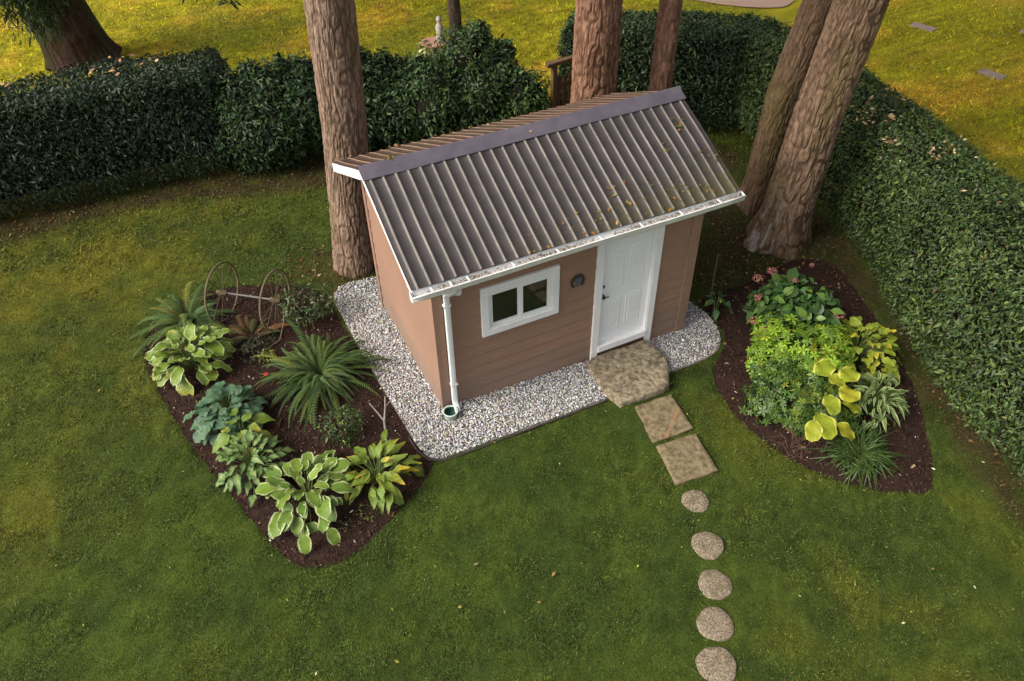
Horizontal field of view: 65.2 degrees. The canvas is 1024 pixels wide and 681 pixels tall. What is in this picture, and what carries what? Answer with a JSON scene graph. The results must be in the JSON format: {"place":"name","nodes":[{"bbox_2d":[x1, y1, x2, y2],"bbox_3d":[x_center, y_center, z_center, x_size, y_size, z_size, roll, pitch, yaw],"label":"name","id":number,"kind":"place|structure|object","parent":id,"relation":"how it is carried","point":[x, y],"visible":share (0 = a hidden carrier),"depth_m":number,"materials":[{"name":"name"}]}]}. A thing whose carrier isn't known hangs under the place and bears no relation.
{"place":"outdoors","nodes":[
{"label":"outdoors","id":0,"kind":"place"},
{"bbox_2d":[0,0,1023,680],"bbox_3d":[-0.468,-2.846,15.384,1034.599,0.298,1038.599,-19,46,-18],"label":"lawn","id":1,"kind":"structure","parent":0,"point":[110,624],"depth_m":9.93,"materials":[{"name":"green plant"}]},
{"bbox_2d":[0,45,234,216],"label":"laurel hedge","id":2,"kind":"object","parent":1,"relation":"on","point":[97,125],"visible":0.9,"depth_m":14.47,"materials":[{"name":"green plant"}]},
{"bbox_2d":[0,0,242,75],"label":"cedar tree","id":3,"kind":"object","parent":1,"relation":"on","point":[68,32],"visible":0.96,"depth_m":18.76,"materials":[{"name":"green plant"}]},
{"bbox_2d":[209,50,323,177],"bbox_3d":[-4.576,-4.393,15.594,2.785,2.248,1.844,-19,46,-18],"label":"laurel shrub","id":4,"kind":"object","parent":1,"relation":"on","point":[269,117],"visible":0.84,"depth_m":15.14,"materials":[{"name":"green plant"}]},
{"bbox_2d":[143,284,433,567],"bbox_3d":[-3.335,0.834,11.363,2.931,0.110,5.878,-22,47,-21],"label":"mulch bed","id":5,"kind":"object","parent":1,"relation":"on","point":[343,549],"visible":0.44,"depth_m":10.97,"materials":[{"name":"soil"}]},
{"bbox_2d":[127,281,236,358],"bbox_3d":[-5.123,-0.280,12.399,1.725,0.607,1.728,-19,46,-18],"label":"lady fern","id":6,"kind":"object","parent":5,"relation":"on","point":[178,317],"visible":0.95,"depth_m":12.43,"materials":[{"name":"green plant"}]},
{"bbox_2d":[144,323,236,395],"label":"hosta","id":7,"kind":"object","parent":5,"relation":"on","point":[223,348],"visible":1,"depth_m":11.51,"materials":[{"name":"green plant"}]},
{"bbox_2d":[183,381,270,445],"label":"hosta","id":8,"kind":"object","parent":5,"relation":"on","point":[208,425],"visible":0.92,"depth_m":10.73,"materials":[{"name":"green plant"}]},
{"bbox_2d":[212,408,275,456],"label":"hosta","id":9,"kind":"object","parent":5,"relation":"on","point":[222,439],"visible":0.69,"depth_m":10.51,"materials":[{"name":"green plant"}]},
{"bbox_2d":[204,262,289,330],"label":"wagon wheels","id":10,"kind":"object","parent":5,"relation":"on","point":[222,292],"visible":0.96,"depth_m":12.26,"materials":[{"name":"weathered wood"},{"name":"grey iron"}]},
{"bbox_2d":[215,429,296,507],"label":"hosta","id":11,"kind":"object","parent":5,"relation":"on","point":[228,454],"visible":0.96,"depth_m":10.19,"materials":[{"name":"green plant"}]},
{"bbox_2d":[235,328,277,363],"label":"creeping plant","id":12,"kind":"object","parent":5,"relation":"on","point":[256,347],"visible":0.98,"depth_m":12.02,"materials":[{"name":"green plant"}]},
{"bbox_2d":[229,315,291,355],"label":"autumn fern","id":13,"kind":"object","parent":5,"relation":"on","point":[239,339],"visible":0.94,"depth_m":12.33,"materials":[{"name":"green plant"}]},
{"bbox_2d":[257,348,276,362],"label":"groundcover plant","id":14,"kind":"object","parent":5,"relation":"on","point":[269,353],"visible":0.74,"depth_m":11.85,"materials":[{"name":"green plant"}]},
{"bbox_2d":[266,305,283,349],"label":"twig","id":15,"kind":"object","parent":5,"relation":"on","point":[281,330],"visible":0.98,"depth_m":12.21,"materials":[{"name":"brown wood"}]},
{"bbox_2d":[255,450,356,553],"bbox_3d":[-2.462,1.939,9.873,1.236,0.650,1.393,-19,46,-18],"label":"hosta","id":16,"kind":"object","parent":5,"relation":"on","point":[275,485],"visible":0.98,"depth_m":9.70,"materials":[{"name":"green plant"}]},
{"bbox_2d":[277,282,336,327],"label":"azalea","id":17,"kind":"object","parent":5,"relation":"on","point":[306,310],"visible":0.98,"depth_m":12.36,"materials":[{"name":"green plant"}]},
{"bbox_2d":[253,319,394,432],"bbox_3d":[-2.769,0.568,11.447,2.001,0.838,2.425,8,44,10],"label":"sword fern","id":18,"kind":"object","parent":5,"relation":"on","point":[313,384],"visible":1,"depth_m":11.43,"materials":[{"name":"green plant"}]},
{"bbox_2d":[315,403,364,448],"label":"boxwood","id":19,"kind":"object","parent":5,"relation":"on","point":[340,429],"visible":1,"depth_m":10.61,"materials":[{"name":"green plant"}]},
{"bbox_2d":[337,503,377,530],"bbox_3d":[-1.893,2.155,9.817,0.564,0.144,0.344,-19,46,-18],"label":"seedling patch","id":20,"kind":"object","parent":5,"relation":"on","point":[350,520],"visible":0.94,"depth_m":9.79,"materials":[{"name":"green plant"}]},
{"bbox_2d":[369,396,391,440],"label":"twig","id":21,"kind":"object","parent":5,"relation":"on","point":[383,418],"visible":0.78,"depth_m":10.58,"materials":[{"name":"grey wood"}]},
{"bbox_2d":[341,429,425,514],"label":"hosta","id":22,"kind":"object","parent":5,"relation":"on","point":[376,496],"visible":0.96,"depth_m":10.01,"materials":[{"name":"green plant"}]},
{"bbox_2d":[303,0,374,277],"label":"conifer tree","id":23,"kind":"object","parent":1,"relation":"on","point":[332,28],"visible":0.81,"depth_m":11.65,"materials":[{"name":"brown plant"}]},
{"bbox_2d":[318,43,422,151],"bbox_3d":[-2.768,-4.823,16.045,2.582,2.285,1.847,-10,44,-9],"label":"laurel shrub","id":24,"kind":"object","parent":1,"relation":"on","point":[388,122],"visible":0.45,"depth_m":15.71,"materials":[{"name":"green plant"}]},
{"bbox_2d":[416,38,434,59],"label":"pale shrub","id":25,"kind":"object","parent":1,"relation":"on","point":[422,50],"visible":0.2,"depth_m":18.06,"materials":[{"name":"green plant"}]},
{"bbox_2d":[421,16,444,58],"bbox_3d":[-1.790,-6.736,18.558,0.600,1.520,0.600,-19,46,-18],"label":"bird bath","id":26,"kind":"object","parent":1,"relation":"on","point":[438,27],"visible":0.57,"depth_m":18.37,"materials":[{"name":"white stone"}]},
{"bbox_2d":[447,0,461,37],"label":"bare tree","id":27,"kind":"object","parent":1,"relation":"on","point":[454,11],"visible":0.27,"depth_m":18.03,"materials":[{"name":"brown plant"}]},
{"bbox_2d":[400,16,551,142],"bbox_3d":[-0.841,-5.217,16.342,3.350,2.484,2.024,-11,44,-10],"label":"laurel shrub","id":28,"kind":"object","parent":1,"relation":"on","point":[472,78],"visible":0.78,"depth_m":15.88,"materials":[{"name":"green plant"}]},
{"bbox_2d":[408,400,605,460],"bbox_3d":[0.028,1.250,10.860,2.811,0.103,0.517,-11,44,-10],"label":"lawn edging","id":29,"kind":"object","parent":1,"relation":"on","point":[498,440],"visible":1,"depth_m":10.76,"materials":[{"name":"plastic"}]},
{"bbox_2d":[3,242,1014,675],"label":"leaf litter","id":30,"kind":"object","parent":1,"relation":"on","point":[495,508],"visible":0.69,"depth_m":9.43,"materials":[{"name":"brown plant"}]},
{"bbox_2d":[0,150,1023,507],"bbox_3d":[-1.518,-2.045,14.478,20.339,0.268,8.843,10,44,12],"label":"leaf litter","id":31,"kind":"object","parent":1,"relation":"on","point":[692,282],"visible":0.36,"depth_m":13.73,"materials":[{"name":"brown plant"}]},
{"bbox_2d":[333,276,720,458],"bbox_3d":[0.232,-0.357,12.661,5.273,0.182,4.216,-19,46,-18],"label":"gravel strip","id":32,"kind":"object","parent":1,"relation":"on","point":[507,417],"visible":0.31,"depth_m":11.42,"materials":[{"name":"grey gravel"}]},
{"bbox_2d":[443,405,457,420],"bbox_3d":[-0.843,1.018,11.024,0.216,0.150,0.216,-19,46,-18],"label":"drain pot","id":33,"kind":"object","parent":32,"relation":"on","point":[449,413],"visible":1,"depth_m":11.03,"materials":[{"name":"plastic"}]},
{"bbox_2d":[332,86,745,412],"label":"garden shed","id":34,"kind":"structure","parent":1,"relation":"on","point":[454,207],"depth_m":10.48,"materials":[{"name":"brown paint"}]},
{"bbox_2d":[341,90,618,160],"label":"roof leaves","id":35,"kind":"object","parent":34,"relation":"on","point":[465,127],"visible":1,"depth_m":11.68,"materials":[{"name":"brown plant"}]},
{"bbox_2d":[479,264,559,337],"bbox_3d":[0.096,-0.538,10.502,1.130,0.813,0.118,-19,46,-18],"label":"window","id":36,"kind":"structure","parent":34,"relation":"in","point":[514,302],"depth_m":10.48,"materials":[{"name":"white paint"}]},
{"bbox_2d":[384,118,717,253],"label":"roof leaves","id":37,"kind":"object","parent":34,"relation":"on","point":[608,208],"visible":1,"depth_m":10.26,"materials":[{"name":"brown plant"}]},
{"bbox_2d":[571,274,584,287],"bbox_3d":[0.885,-0.798,10.707,0.211,0.216,0.017,-19,46,-18],"label":"horseshoe","id":38,"kind":"object","parent":34,"relation":"attached to","point":[577,278],"visible":1,"depth_m":10.69,"materials":[{"name":"black metal"}]},
{"bbox_2d":[416,193,741,296],"bbox_3d":[0.961,-1.225,9.914,4.658,0.045,0.151,-19,46,-18],"label":"leaf debris","id":39,"kind":"object","parent":34,"relation":"on","point":[574,246],"visible":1,"depth_m":9.84,"materials":[{"name":"brown plant"}]},
{"bbox_2d":[599,230,653,341],"bbox_3d":[1.592,-0.741,11.308,0.792,1.836,0.102,-19,46,-18],"label":"door","id":40,"kind":"structure","parent":34,"relation":"in","point":[627,261],"depth_m":11.29,"materials":[{"name":"white paint"}]},
{"bbox_2d":[545,55,572,107],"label":"wooden gate","id":41,"kind":"structure","parent":1,"relation":"on","point":[557,83],"depth_m":16.22,"materials":[{"name":"brown wood"}]},
{"bbox_2d":[570,0,622,103],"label":"conifer tree","id":42,"kind":"object","parent":1,"relation":"on","point":[597,38],"visible":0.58,"depth_m":14.32,"materials":[{"name":"brown plant"}]},
{"bbox_2d":[586,340,668,407],"bbox_3d":[1.765,0.514,11.718,1.167,0.244,1.010,-19,46,-18],"label":"stone step","id":43,"kind":"object","parent":1,"relation":"on","point":[632,373],"visible":0.97,"depth_m":11.60,"materials":[{"name":"beige stone"}]},
{"bbox_2d":[635,394,693,442],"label":"paving slab","id":44,"kind":"structure","parent":1,"relation":"on","point":[662,418],"depth_m":11.05,"materials":[{"name":"beige stone"}]},
{"bbox_2d":[649,0,682,90],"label":"conifer tree","id":45,"kind":"object","parent":1,"relation":"on","point":[666,38],"visible":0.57,"depth_m":14.83,"materials":[{"name":"brown plant"}]},
{"bbox_2d":[556,7,781,130],"bbox_3d":[3.188,-5.693,16.817,4.657,2.416,1.589,5,43,7],"label":"laurel hedge","id":46,"kind":"object","parent":1,"relation":"on","point":[708,55],"visible":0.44,"depth_m":16.20,"materials":[{"name":"green plant"}]},
{"bbox_2d":[656,433,717,484],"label":"paving slab","id":47,"kind":"structure","parent":1,"relation":"on","point":[689,459],"depth_m":10.52,"materials":[{"name":"beige stone"}]},
{"bbox_2d":[681,490,708,511],"bbox_3d":[2.312,2.044,10.076,0.357,0.077,0.350,-19,46,-18],"label":"stepping stone","id":48,"kind":"object","parent":1,"relation":"on","point":[698,500],"visible":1,"depth_m":10.05,"materials":[{"name":"stone"}]},
{"bbox_2d":[691,531,723,559],"bbox_3d":[2.352,2.465,9.598,0.392,0.077,0.397,-19,46,-18],"label":"stepping stone","id":49,"kind":"object","parent":1,"relation":"on","point":[712,544],"visible":1,"depth_m":9.56,"materials":[{"name":"stone"}]},
{"bbox_2d":[696,607,733,641],"bbox_3d":[2.238,3.148,8.840,0.410,0.077,0.412,-19,46,-18],"label":"stepping stone","id":50,"kind":"object","parent":1,"relation":"on","point":[715,624],"visible":1,"depth_m":8.81,"materials":[{"name":"stone"}]},
{"bbox_2d":[698,569,732,599],"bbox_3d":[2.328,2.817,9.208,0.394,0.077,0.392,-19,46,-18],"label":"stepping stone","id":51,"kind":"object","parent":1,"relation":"on","point":[715,584],"visible":1,"depth_m":9.17,"materials":[{"name":"stone"}]},
{"bbox_2d":[695,647,736,680],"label":"stepping stone","id":52,"kind":"object","parent":1,"relation":"on","point":[716,664],"visible":1,"depth_m":8.47,"materials":[{"name":"stone"}]},
{"bbox_2d":[735,0,832,215],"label":"conifer tree","id":53,"kind":"object","parent":1,"relation":"on","point":[787,81],"visible":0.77,"depth_m":13.33,"materials":[{"name":"brown plant"}]},
{"bbox_2d":[743,0,890,259],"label":"conifer tree","id":54,"kind":"object","parent":1,"relation":"on","point":[779,224],"visible":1,"depth_m":12.43,"materials":[{"name":"brown plant"}]},
{"bbox_2d":[701,258,934,493],"bbox_3d":[4.425,0.227,12.044,2.899,0.076,4.955,2,43,4],"label":"mulch bed","id":55,"kind":"object","parent":1,"relation":"on","point":[881,480],"visible":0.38,"depth_m":11.29,"materials":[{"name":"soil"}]},
{"bbox_2d":[711,253,718,291],"bbox_3d":[3.188,-0.944,12.658,0.038,1.031,0.067,-19,46,-18],"label":"bamboo cane","id":56,"kind":"object","parent":55,"relation":"on","point":[714,273],"visible":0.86,"depth_m":12.55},
{"bbox_2d":[703,291,731,320],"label":"young plant","id":57,"kind":"object","parent":55,"relation":"on","point":[716,312],"visible":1,"depth_m":12.59,"materials":[{"name":"green plant"}]},
{"bbox_2d":[740,263,845,350],"bbox_3d":[4.211,-0.442,12.148,1.593,1.163,1.511,-19,46,-18],"label":"hydrangea","id":58,"kind":"object","parent":55,"relation":"on","point":[790,292],"visible":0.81,"depth_m":11.83,"materials":[{"name":"green plant"}]},
{"bbox_2d":[745,311,854,393],"bbox_3d":[4.204,0.136,11.629,1.565,0.836,1.388,9,44,11],"label":"spurge","id":59,"kind":"object","parent":55,"relation":"on","point":[766,344],"visible":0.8,"depth_m":11.41,"materials":[{"name":"green plant"}]},
{"bbox_2d":[738,353,863,440],"bbox_3d":[3.939,0.785,11.066,1.360,0.615,1.753,-35,52,-30],"label":"cranesbill","id":60,"kind":"object","parent":55,"relation":"on","point":[797,416],"visible":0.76,"depth_m":10.92,"materials":[{"name":"green plant"}]},
{"bbox_2d":[769,426,837,461],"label":"dead plant","id":61,"kind":"object","parent":55,"relation":"on","point":[792,444],"visible":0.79,"depth_m":10.66,"materials":[{"name":"brown plant"}]},
{"bbox_2d":[802,358,860,441],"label":"hosta","id":62,"kind":"object","parent":55,"relation":"on","point":[818,426],"visible":0.87,"depth_m":10.61,"materials":[{"name":"yellow plant"}]},
{"bbox_2d":[808,316,903,388],"bbox_3d":[5.021,0.148,11.748,1.383,0.683,1.371,19,47,20],"label":"bleeding heart","id":63,"kind":"object","parent":55,"relation":"on","point":[888,345],"visible":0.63,"depth_m":11.57,"materials":[{"name":"yellow plant"}]},
{"bbox_2d":[809,417,911,499],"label":"daylily","id":64,"kind":"object","parent":55,"relation":"on","point":[859,449],"visible":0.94,"depth_m":10.46,"materials":[{"name":"green plant"}]},
{"bbox_2d":[842,370,909,432],"bbox_3d":[4.978,0.816,11.061,1.008,0.694,1.080,-19,46,-18],"label":"variegated solomons seal","id":65,"kind":"object","parent":55,"relation":"on","point":[870,403],"visible":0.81,"depth_m":10.87,"materials":[{"name":"green plant"}]},
{"bbox_2d":[730,20,1023,481],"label":"laurel hedge","id":66,"kind":"object","parent":1,"relation":"on","point":[956,255],"visible":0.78,"depth_m":11.69,"materials":[{"name":"green plant"}]},
{"bbox_2d":[0,54,1002,208],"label":"leaf litter","id":67,"kind":"object","parent":66,"relation":"on","point":[891,115],"visible":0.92,"depth_m":12.81,"materials":[{"name":"brown plant"}]},
{"bbox_2d":[909,22,936,31],"bbox_3d":[10.780,-8.204,20.993,0.300,0.080,0.620,-34,52,-30],"label":"marker stone","id":68,"kind":"object","parent":1,"relation":"on","point":[923,26],"visible":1,"depth_m":20.95,"materials":[{"name":"grey stone"}]},
{"bbox_2d":[977,68,1006,80],"bbox_3d":[11.329,-6.269,18.909,0.320,0.080,0.580,-30,50,-27],"label":"marker stone","id":69,"kind":"object","parent":1,"relation":"on","point":[999,76],"visible":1,"depth_m":18.85,"materials":[{"name":"grey stone"}]},
{"bbox_2d":[699,0,793,7],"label":"gravel path","id":70,"kind":"structure","parent":0,"point":[763,3],"depth_m":22.31,"materials":[{"name":"grey gravel"}]}
]}

